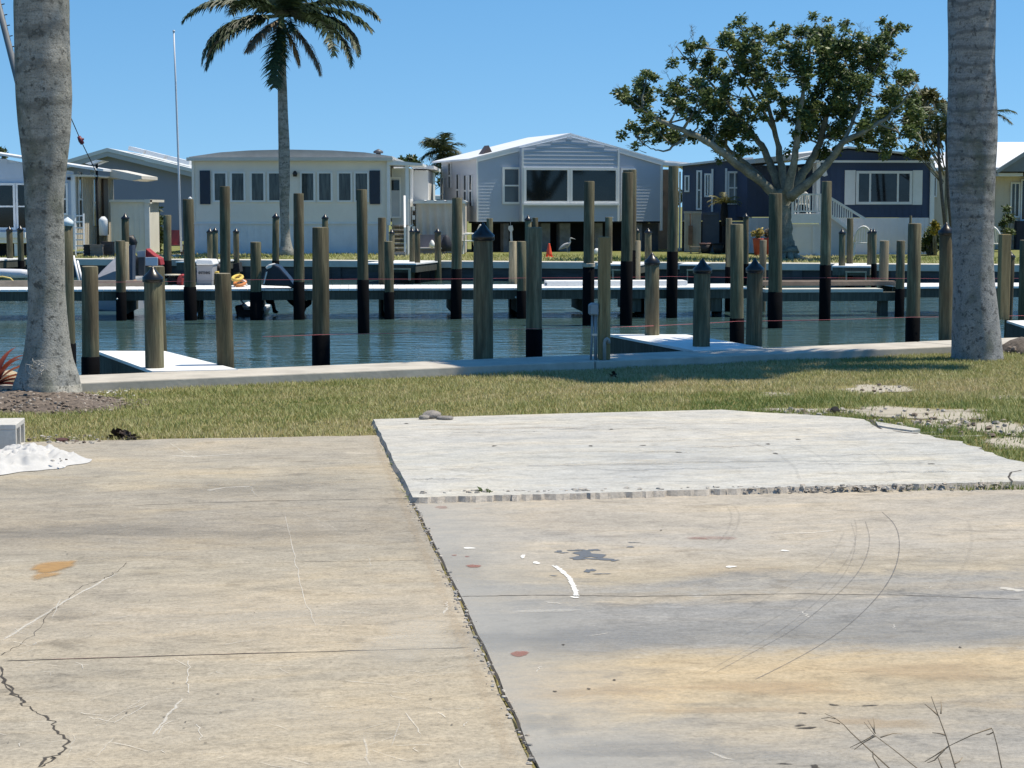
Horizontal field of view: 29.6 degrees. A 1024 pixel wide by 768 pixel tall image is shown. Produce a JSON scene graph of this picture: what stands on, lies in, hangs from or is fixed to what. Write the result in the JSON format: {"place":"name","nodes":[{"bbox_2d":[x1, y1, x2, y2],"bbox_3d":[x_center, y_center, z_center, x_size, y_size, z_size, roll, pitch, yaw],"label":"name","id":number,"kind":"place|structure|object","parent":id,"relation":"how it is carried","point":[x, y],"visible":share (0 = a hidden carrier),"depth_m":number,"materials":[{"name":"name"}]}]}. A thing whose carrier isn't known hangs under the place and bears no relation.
{"place":"outdoors","nodes":[
{"label":"outdoors","id":0,"kind":"place"},
{"bbox_2d":[0,435,534,767],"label":"concrete slab","id":1,"kind":"structure","parent":0,"point":[274,602],"depth_m":7.54,"materials":[{"name":"concrete"}]},
{"bbox_2d":[0,418,24,448],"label":"concrete block","id":2,"kind":"object","parent":1,"relation":"on","point":[12,430],"depth_m":12.54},
{"bbox_2d":[0,442,91,474],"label":"pile","id":3,"kind":"object","parent":1,"relation":"on","point":[15,458],"visible":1,"depth_m":11.89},
{"bbox_2d":[262,263,311,312],"bbox_3d":[-4.083,-1.713,34.935,0.878,0.941,1.330,0,5,0],"label":"covered boat","id":4,"kind":"object","parent":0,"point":[276,275],"visible":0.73,"depth_m":34.28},
{"bbox_2d":[0,277,1017,374],"bbox_3d":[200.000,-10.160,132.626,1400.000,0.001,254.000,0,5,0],"label":"canal water","id":5,"kind":"structure","parent":0,"point":[287,347],"depth_m":31.56,"materials":[{"name":"liquid"}]},
{"bbox_2d":[0,0,14,81],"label":"leaning pole","id":6,"kind":"object","parent":5,"relation":"in","point":[6,37],"visible":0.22,"depth_m":44.41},
{"bbox_2d":[64,226,76,366],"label":"wooden piling","id":7,"kind":"object","parent":5,"relation":"in","point":[69,266],"visible":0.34,"depth_m":23.43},
{"bbox_2d":[81,266,99,374],"bbox_3d":[-4.216,0.127,19.388,0.183,2.605,0.204,5,7,44],"label":"wooden piling","id":8,"kind":"object","parent":5,"relation":"in","point":[90,361],"visible":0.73,"depth_m":19.27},
{"bbox_2d":[115,241,126,320],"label":"wooden piling","id":9,"kind":"object","parent":5,"relation":"in","point":[121,309],"visible":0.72,"depth_m":33.91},
{"bbox_2d":[98,245,143,309],"bbox_3d":[-7.644,-2.078,37.919,0.801,1.306,1.700,0,5,0],"label":"covered boat","id":10,"kind":"object","parent":5,"relation":"on","point":[108,272],"visible":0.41,"depth_m":37.31,"materials":[{"name":"grey fabric"}]},
{"bbox_2d":[142,266,163,368],"bbox_3d":[-3.357,0.211,18.243,0.198,2.646,0.206,-1,5,-9],"label":"capped piling","id":11,"kind":"object","parent":5,"relation":"in","point":[152,278],"visible":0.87,"depth_m":18.10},
{"bbox_2d":[147,266,166,350],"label":"wooden piling","id":12,"kind":"object","parent":5,"relation":"in","point":[160,270],"visible":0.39,"depth_m":20.48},
{"bbox_2d":[163,215,171,278],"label":"wooden piling","id":13,"kind":"object","parent":5,"relation":"in","point":[167,265],"visible":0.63,"depth_m":53.56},
{"bbox_2d":[182,199,196,320],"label":"wooden piling","id":14,"kind":"object","parent":5,"relation":"in","point":[190,304],"visible":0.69,"depth_m":33.98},
{"bbox_2d":[214,273,233,367],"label":"wooden piling","id":15,"kind":"object","parent":5,"relation":"in","point":[224,325],"visible":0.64,"depth_m":18.46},
{"bbox_2d":[219,186,231,289],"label":"wooden piling","id":16,"kind":"object","parent":5,"relation":"in","point":[225,259],"visible":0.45,"depth_m":33.01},
{"bbox_2d":[250,242,261,319],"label":"wooden piling","id":17,"kind":"object","parent":5,"relation":"in","point":[255,286],"visible":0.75,"depth_m":34.10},
{"bbox_2d":[272,213,279,263],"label":"capped piling","id":18,"kind":"object","parent":5,"relation":"in","point":[275,238],"visible":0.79,"depth_m":51.99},
{"bbox_2d":[293,193,304,319],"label":"wooden piling","id":19,"kind":"object","parent":5,"relation":"in","point":[298,282],"visible":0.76,"depth_m":34.12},
{"bbox_2d":[312,227,329,365],"bbox_3d":[-1.937,-0.091,19.667,0.182,2.988,0.214,2,6,19],"label":"wooden piling","id":20,"kind":"object","parent":5,"relation":"in","point":[320,297],"visible":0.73,"depth_m":19.55,"materials":[{"name":"wood"}]},
{"bbox_2d":[356,189,369,333],"bbox_3d":[-2.344,-1.332,30.604,0.200,3.460,0.199,-1,5,-14],"label":"wooden piling","id":21,"kind":"object","parent":5,"relation":"in","point":[362,277],"visible":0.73,"depth_m":30.49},
{"bbox_2d":[378,218,385,312],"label":"wooden piling","id":22,"kind":"object","parent":5,"relation":"in","point":[381,230],"visible":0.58,"depth_m":36.24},
{"bbox_2d":[381,300,383,314],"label":"wooden piling","id":23,"kind":"object","parent":5,"relation":"in","point":[382,312],"depth_m":35.79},
{"bbox_2d":[0,283,1018,313],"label":"dock","id":24,"kind":"object","parent":23,"relation":"on","point":[135,294],"visible":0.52,"depth_m":34.72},
{"bbox_2d":[196,258,218,284],"bbox_3d":[-5.689,-2.090,36.236,0.324,0.498,0.650,0,5,0],"label":"dock box","id":25,"kind":"object","parent":24,"relation":"on","point":[206,268],"visible":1,"depth_m":35.97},
{"bbox_2d":[544,280,687,285],"bbox_3d":[1.920,-1.877,35.947,2.600,0.085,0.550,0,5,-5],"label":"gangplank","id":26,"kind":"object","parent":24,"relation":"on","point":[580,282],"visible":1,"depth_m":35.67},
{"bbox_2d":[384,241,393,319],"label":"wooden piling","id":27,"kind":"object","parent":5,"relation":"in","point":[388,283],"visible":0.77,"depth_m":34.30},
{"bbox_2d":[434,228,440,280],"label":"capped piling","id":28,"kind":"object","parent":5,"relation":"in","point":[437,232],"visible":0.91,"depth_m":51.90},
{"bbox_2d":[450,198,461,318],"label":"wooden piling","id":29,"kind":"object","parent":5,"relation":"in","point":[456,284],"visible":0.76,"depth_m":34.35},
{"bbox_2d":[472,222,494,358],"bbox_3d":[-0.293,-0.127,19.775,0.232,3.039,0.239,1,5,11],"label":"capped piling","id":30,"kind":"object","parent":5,"relation":"in","point":[483,237],"visible":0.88,"depth_m":19.62,"materials":[{"name":"wood"}]},
{"bbox_2d":[508,241,516,312],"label":"wooden piling","id":31,"kind":"object","parent":5,"relation":"in","point":[512,262],"visible":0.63,"depth_m":36.46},
{"bbox_2d":[515,241,525,318],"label":"wooden piling","id":32,"kind":"object","parent":5,"relation":"in","point":[521,280],"visible":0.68,"depth_m":34.48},
{"bbox_2d":[526,227,542,356],"bbox_3d":[0.230,-0.143,20.263,0.200,2.982,0.212,4,7,41],"label":"wooden piling","id":33,"kind":"object","parent":5,"relation":"in","point":[534,340],"visible":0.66,"depth_m":20.15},
{"bbox_2d":[582,181,594,324],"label":"wooden piling","id":34,"kind":"object","parent":5,"relation":"in","point":[588,264],"visible":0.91,"depth_m":32.56,"materials":[{"name":"wood"}]},
{"bbox_2d":[620,172,632,325],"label":"wooden piling","id":35,"kind":"object","parent":5,"relation":"in","point":[626,278],"visible":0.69,"depth_m":32.46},
{"bbox_2d":[628,170,636,279],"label":"wooden piling","id":36,"kind":"object","parent":5,"relation":"in","point":[634,220],"visible":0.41,"depth_m":36.56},
{"bbox_2d":[644,252,659,334],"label":"capped piling","id":37,"kind":"object","parent":5,"relation":"in","point":[651,262],"visible":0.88,"depth_m":22.75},
{"bbox_2d":[666,166,678,317],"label":"wooden piling","id":38,"kind":"object","parent":5,"relation":"in","point":[672,261],"visible":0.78,"depth_m":34.65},
{"bbox_2d":[693,258,711,346],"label":"capped piling","id":39,"kind":"object","parent":5,"relation":"in","point":[702,269],"visible":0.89,"depth_m":20.89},
{"bbox_2d":[725,218,731,311],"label":"wooden piling","id":40,"kind":"object","parent":5,"relation":"in","point":[727,269],"visible":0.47,"depth_m":36.79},
{"bbox_2d":[730,224,743,343],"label":"wooden piling","id":41,"kind":"object","parent":5,"relation":"in","point":[736,287],"visible":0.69,"depth_m":25.13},
{"bbox_2d":[743,214,748,284],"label":"capped piling","id":42,"kind":"object","parent":5,"relation":"in","point":[745,241],"visible":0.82,"depth_m":49.24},
{"bbox_2d":[746,258,763,346],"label":"capped piling","id":43,"kind":"object","parent":5,"relation":"in","point":[754,272],"visible":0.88,"depth_m":21.24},
{"bbox_2d":[768,193,782,327],"bbox_3d":[4.335,-1.425,31.900,0.249,3.409,0.269,-4,6,-34],"label":"wooden piling","id":44,"kind":"object","parent":5,"relation":"in","point":[775,294],"visible":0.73,"depth_m":31.77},
{"bbox_2d":[819,181,831,320],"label":"wooden piling","id":45,"kind":"object","parent":5,"relation":"in","point":[825,270],"visible":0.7,"depth_m":33.86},
{"bbox_2d":[763,280,895,315],"bbox_3d":[5.793,-1.211,36.073,2.553,1.420,1.650,0,5,-5],"label":"dock","id":46,"kind":"object","parent":5,"relation":"in","point":[880,296],"visible":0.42,"depth_m":35.29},
{"bbox_2d":[846,218,852,279],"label":"wooden piling","id":47,"kind":"object","parent":5,"relation":"in","point":[849,258],"visible":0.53,"depth_m":49.52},
{"bbox_2d":[871,229,876,287],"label":"capped piling","id":48,"kind":"object","parent":5,"relation":"in","point":[873,254],"visible":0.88,"depth_m":47.69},
{"bbox_2d":[878,241,888,287],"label":"wooden piling","id":49,"kind":"object","parent":5,"relation":"in","point":[883,260],"visible":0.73,"depth_m":37.00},
{"bbox_2d":[894,241,904,316],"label":"wooden piling","id":50,"kind":"object","parent":5,"relation":"in","point":[899,284],"visible":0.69,"depth_m":35.05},
{"bbox_2d":[905,223,921,341],"bbox_3d":[5.279,-0.623,25.541,0.201,2.974,0.224,3,6,32],"label":"wooden piling","id":51,"kind":"object","parent":5,"relation":"in","point":[912,326],"visible":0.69,"depth_m":25.43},
{"bbox_2d":[938,222,952,340],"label":"capped piling","id":52,"kind":"object","parent":5,"relation":"in","point":[945,280],"visible":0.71,"depth_m":22.32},
{"bbox_2d":[1004,252,1015,337],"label":"capped piling","id":53,"kind":"object","parent":5,"relation":"in","point":[1013,256],"visible":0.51,"depth_m":26.95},
{"bbox_2d":[1018,240,1023,319],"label":"wooden piling","id":54,"kind":"object","parent":5,"relation":"in","point":[1021,287],"visible":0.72,"depth_m":27.44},
{"bbox_2d":[3,207,1019,263],"bbox_3d":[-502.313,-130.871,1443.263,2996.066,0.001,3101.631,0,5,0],"label":"bank","id":55,"kind":"structure","parent":0,"point":[659,252],"depth_m":63.24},
{"bbox_2d":[0,152,157,256],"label":"pale blue house","id":56,"kind":"structure","parent":55,"relation":"on","point":[80,194],"depth_m":59.77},
{"bbox_2d":[0,183,15,229],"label":"window","id":57,"kind":"structure","parent":56,"relation":"in","point":[7,190],"depth_m":59.71,"materials":[{"name":"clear glass"}]},
{"bbox_2d":[15,183,25,229],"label":"window","id":58,"kind":"structure","parent":56,"relation":"in","point":[20,206],"depth_m":59.71,"materials":[{"name":"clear glass"}]},
{"bbox_2d":[85,160,108,244],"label":"lamp post","id":59,"kind":"object","parent":55,"relation":"on","point":[96,163],"visible":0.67,"depth_m":60.22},
{"bbox_2d":[67,146,194,240],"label":"house","id":60,"kind":"structure","parent":55,"relation":"on","point":[163,168],"depth_m":85.68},
{"bbox_2d":[109,199,163,253],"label":"white shed","id":61,"kind":"structure","parent":55,"relation":"on","point":[143,215],"depth_m":62.29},
{"bbox_2d":[172,30,182,251],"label":"flagpole","id":62,"kind":"object","parent":55,"relation":"on","point":[179,197],"visible":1,"depth_m":54.60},
{"bbox_2d":[181,0,381,256],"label":"royal palm","id":63,"kind":"object","parent":55,"relation":"on","point":[308,13],"visible":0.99,"depth_m":58.25,"materials":[{"name":"green plant"}]},
{"bbox_2d":[186,149,440,253],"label":"white house","id":64,"kind":"structure","parent":55,"relation":"on","point":[328,183],"depth_m":61.72,"materials":[{"name":"beige"}]},
{"bbox_2d":[212,172,227,201],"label":"window","id":65,"kind":"structure","parent":64,"relation":"in","point":[219,178],"depth_m":61.68,"materials":[{"name":"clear glass"}]},
{"bbox_2d":[230,172,245,201],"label":"window","id":66,"kind":"structure","parent":64,"relation":"in","point":[237,181],"depth_m":61.68,"materials":[{"name":"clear glass"}]},
{"bbox_2d":[250,172,265,201],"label":"window","id":67,"kind":"structure","parent":64,"relation":"in","point":[257,179],"depth_m":61.68,"materials":[{"name":"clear glass"}]},
{"bbox_2d":[267,172,278,201],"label":"window","id":68,"kind":"structure","parent":64,"relation":"in","point":[272,177],"depth_m":61.68,"materials":[{"name":"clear glass"}]},
{"bbox_2d":[300,172,315,201],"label":"window","id":69,"kind":"structure","parent":64,"relation":"in","point":[307,179],"depth_m":61.68,"materials":[{"name":"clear glass"}]},
{"bbox_2d":[317,172,332,201],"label":"window","id":70,"kind":"structure","parent":64,"relation":"in","point":[324,179],"depth_m":61.68,"materials":[{"name":"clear glass"}]},
{"bbox_2d":[337,172,352,201],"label":"window","id":71,"kind":"structure","parent":64,"relation":"in","point":[344,179],"depth_m":61.68,"materials":[{"name":"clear glass"}]},
{"bbox_2d":[354,172,368,201],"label":"window","id":72,"kind":"structure","parent":64,"relation":"in","point":[361,179],"depth_m":61.67,"materials":[{"name":"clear glass"}]},
{"bbox_2d":[391,177,400,217],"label":"door","id":73,"kind":"structure","parent":64,"relation":"in","point":[395,181],"depth_m":62.56,"materials":[{"name":"white glass"}]},
{"bbox_2d":[390,195,409,256],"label":"entry steps","id":74,"kind":"structure","parent":55,"relation":"on","point":[401,234],"depth_m":60.40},
{"bbox_2d":[412,200,467,252],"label":"storage shelter","id":75,"kind":"object","parent":55,"relation":"on","point":[432,216],"visible":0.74,"depth_m":62.98,"materials":[{"name":"beige fabric"}]},
{"bbox_2d":[418,132,465,177],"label":"fan palm","id":76,"kind":"object","parent":55,"relation":"on","point":[445,149],"visible":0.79,"depth_m":83.16,"materials":[{"name":"green plant"}]},
{"bbox_2d":[0,258,1018,282],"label":"seawall","id":77,"kind":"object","parent":55,"relation":"on","point":[551,270],"visible":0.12,"depth_m":51.80,"materials":[{"name":"concrete"}]},
{"bbox_2d":[368,260,437,279],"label":"dock","id":78,"kind":"object","parent":77,"relation":"attached to","point":[407,266],"visible":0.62,"depth_m":50.07,"materials":[{"name":"grey concrete"}]},
{"bbox_2d":[832,263,870,279],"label":"dock","id":79,"kind":"object","parent":77,"relation":"attached to","point":[858,269],"visible":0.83,"depth_m":47.64,"materials":[{"name":"grey concrete"}]},
{"bbox_2d":[0,251,1018,263],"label":"grass","id":80,"kind":"structure","parent":55,"relation":"on","point":[578,257],"depth_m":56.76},
{"bbox_2d":[432,133,664,251],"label":"grey blue house","id":81,"kind":"structure","parent":55,"relation":"on","point":[542,179],"depth_m":65.37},
{"bbox_2d":[502,167,519,203],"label":"window","id":82,"kind":"structure","parent":81,"relation":"in","point":[510,175],"depth_m":64.99,"materials":[{"name":"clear glass"}]},
{"bbox_2d":[524,167,569,203],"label":"bay window","id":83,"kind":"structure","parent":81,"relation":"in","point":[542,185],"depth_m":64.96,"materials":[{"name":"black glass"}]},
{"bbox_2d":[570,168,617,203],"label":"bay window","id":84,"kind":"structure","parent":81,"relation":"in","point":[605,179],"depth_m":65.50,"materials":[{"name":"black glass"}]},
{"bbox_2d":[658,161,687,250],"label":"carport","id":85,"kind":"object","parent":55,"relation":"on","point":[662,239],"visible":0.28,"depth_m":69.67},
{"bbox_2d":[684,211,701,251],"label":"plank gate","id":86,"kind":"structure","parent":55,"relation":"on","point":[696,220],"depth_m":64.91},
{"bbox_2d":[702,213,718,251],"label":"privacy panel","id":87,"kind":"object","parent":55,"relation":"on","point":[710,227],"visible":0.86,"depth_m":64.96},
{"bbox_2d":[679,157,752,250],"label":"slate wing","id":88,"kind":"structure","parent":55,"relation":"on","point":[703,181],"depth_m":65.62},
{"bbox_2d":[706,192,741,252],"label":"young palm","id":89,"kind":"object","parent":55,"relation":"on","point":[724,207],"visible":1,"depth_m":63.69,"materials":[{"name":"green plant"}]},
{"bbox_2d":[609,10,928,259],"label":"spreading tree","id":90,"kind":"object","parent":55,"relation":"on","point":[841,81],"visible":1,"depth_m":55.00,"materials":[{"name":"green plant"}]},
{"bbox_2d":[791,194,864,255],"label":"porch deck","id":91,"kind":"structure","parent":55,"relation":"on","point":[806,238],"depth_m":60.47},
{"bbox_2d":[897,68,947,221],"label":"broad shrub tree","id":92,"kind":"object","parent":55,"relation":"on","point":[929,96],"visible":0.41,"depth_m":59.91,"materials":[{"name":"green plant"}]},
{"bbox_2d":[921,225,940,254],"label":"bush","id":93,"kind":"object","parent":55,"relation":"on","point":[927,243],"visible":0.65,"depth_m":60.90,"materials":[{"name":"green plant"}]},
{"bbox_2d":[913,103,950,226],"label":"slim palm","id":94,"kind":"object","parent":55,"relation":"on","point":[934,126],"visible":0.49,"depth_m":58.09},
{"bbox_2d":[998,204,1016,236],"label":"bush","id":95,"kind":"object","parent":55,"relation":"on","point":[1006,219],"visible":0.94,"depth_m":65.55,"materials":[{"name":"green plant"}]},
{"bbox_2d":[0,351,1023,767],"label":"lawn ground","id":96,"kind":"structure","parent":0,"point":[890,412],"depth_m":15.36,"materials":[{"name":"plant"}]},
{"bbox_2d":[0,347,22,384],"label":"ti plant","id":97,"kind":"object","parent":96,"relation":"on","point":[4,367],"visible":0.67,"depth_m":16.45,"materials":[{"name":"red plant"}]},
{"bbox_2d":[12,0,81,392],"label":"royal palm","id":98,"kind":"object","parent":96,"relation":"on","point":[43,77],"visible":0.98,"depth_m":15.54,"materials":[{"name":"grey plant"}]},
{"bbox_2d":[0,390,135,414],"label":"mulch mound","id":99,"kind":"object","parent":96,"relation":"on","point":[42,407],"visible":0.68,"depth_m":15.38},
{"bbox_2d":[0,389,151,415],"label":"mulch chips","id":100,"kind":"object","parent":99,"relation":"on","point":[109,399],"visible":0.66,"depth_m":15.39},
{"bbox_2d":[0,337,1018,392],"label":"seawall","id":101,"kind":"object","parent":96,"relation":"on","point":[149,380],"visible":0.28,"depth_m":18.71,"materials":[{"name":"concrete"}]},
{"bbox_2d":[99,351,237,373],"bbox_3d":[-3.463,-0.126,19.210,0.786,0.235,2.843,-2,6,-23],"label":"finger dock","id":102,"kind":"object","parent":101,"relation":"attached to","point":[117,362],"visible":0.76,"depth_m":19.07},
{"bbox_2d":[588,237,610,359],"bbox_3d":[0.868,-0.848,19.223,0.212,1.218,0.158,-1,5,-8],"label":"square post","id":103,"kind":"object","parent":101,"relation":"on","point":[601,308],"visible":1,"depth_m":19.20,"materials":[{"name":"grey wood"}]},
{"bbox_2d":[610,334,762,353],"bbox_3d":[1.951,-0.367,21.834,0.890,0.235,2.730,-2,5,-16],"label":"finger dock","id":104,"kind":"object","parent":101,"relation":"attached to","point":[630,343],"visible":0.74,"depth_m":21.90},
{"bbox_2d":[1006,320,1023,337],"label":"finger dock","id":105,"kind":"object","parent":101,"relation":"attached to","point":[1014,328],"visible":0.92,"depth_m":25.23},
{"bbox_2d":[997,234,1010,319],"bbox_3d":[6.437,-1.401,25.378,0.130,1.114,0.130,-1,5,-8],"label":"square post","id":106,"kind":"object","parent":105,"relation":"on","point":[1004,269],"visible":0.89,"depth_m":25.32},
{"bbox_2d":[27,383,1023,443],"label":"edge rubble","id":107,"kind":"object","parent":96,"relation":"on","point":[914,415],"visible":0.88,"depth_m":14.36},
{"bbox_2d":[371,410,1023,505],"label":"raised slab","id":108,"kind":"structure","parent":96,"relation":"on","point":[697,452],"depth_m":12.19,"materials":[{"name":"concrete"}]},
{"bbox_2d":[947,0,1003,361],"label":"royal palm","id":109,"kind":"object","parent":96,"relation":"on","point":[972,125],"visible":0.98,"depth_m":20.06,"materials":[{"name":"grey plant"}]},
{"bbox_2d":[0,0,1023,206],"label":"sky","id":110,"kind":"structure","parent":0,"point":[483,73],"materials":[{"name":"blue"}]},
{"bbox_2d":[415,490,1023,767],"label":"concrete slab","id":111,"kind":"structure","parent":0,"point":[746,631],"depth_m":7.46,"materials":[{"name":"concrete"}]},
{"bbox_2d":[379,438,1008,763],"bbox_3d":[1.248,0.690,9.779,3.457,0.050,8.105,-1,5,-7],"label":"joint rubble","id":112,"kind":"object","parent":111,"relation":"on","point":[867,487],"visible":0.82,"depth_m":10.73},
{"bbox_2d":[737,146,934,254],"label":"navy house","id":113,"kind":"structure","parent":0,"point":[890,196],"depth_m":61.87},
{"bbox_2d":[856,171,912,203],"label":"window","id":114,"kind":"structure","parent":113,"relation":"in","point":[872,187],"depth_m":61.79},
{"bbox_2d":[932,142,1023,248],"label":"tan house","id":115,"kind":"structure","parent":0,"point":[1009,186],"depth_m":69.53,"materials":[{"name":"paint"}]},
{"bbox_2d":[1010,182,1020,217],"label":"window","id":116,"kind":"structure","parent":115,"relation":"in","point":[1015,186],"depth_m":69.49,"materials":[{"name":"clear glass"}]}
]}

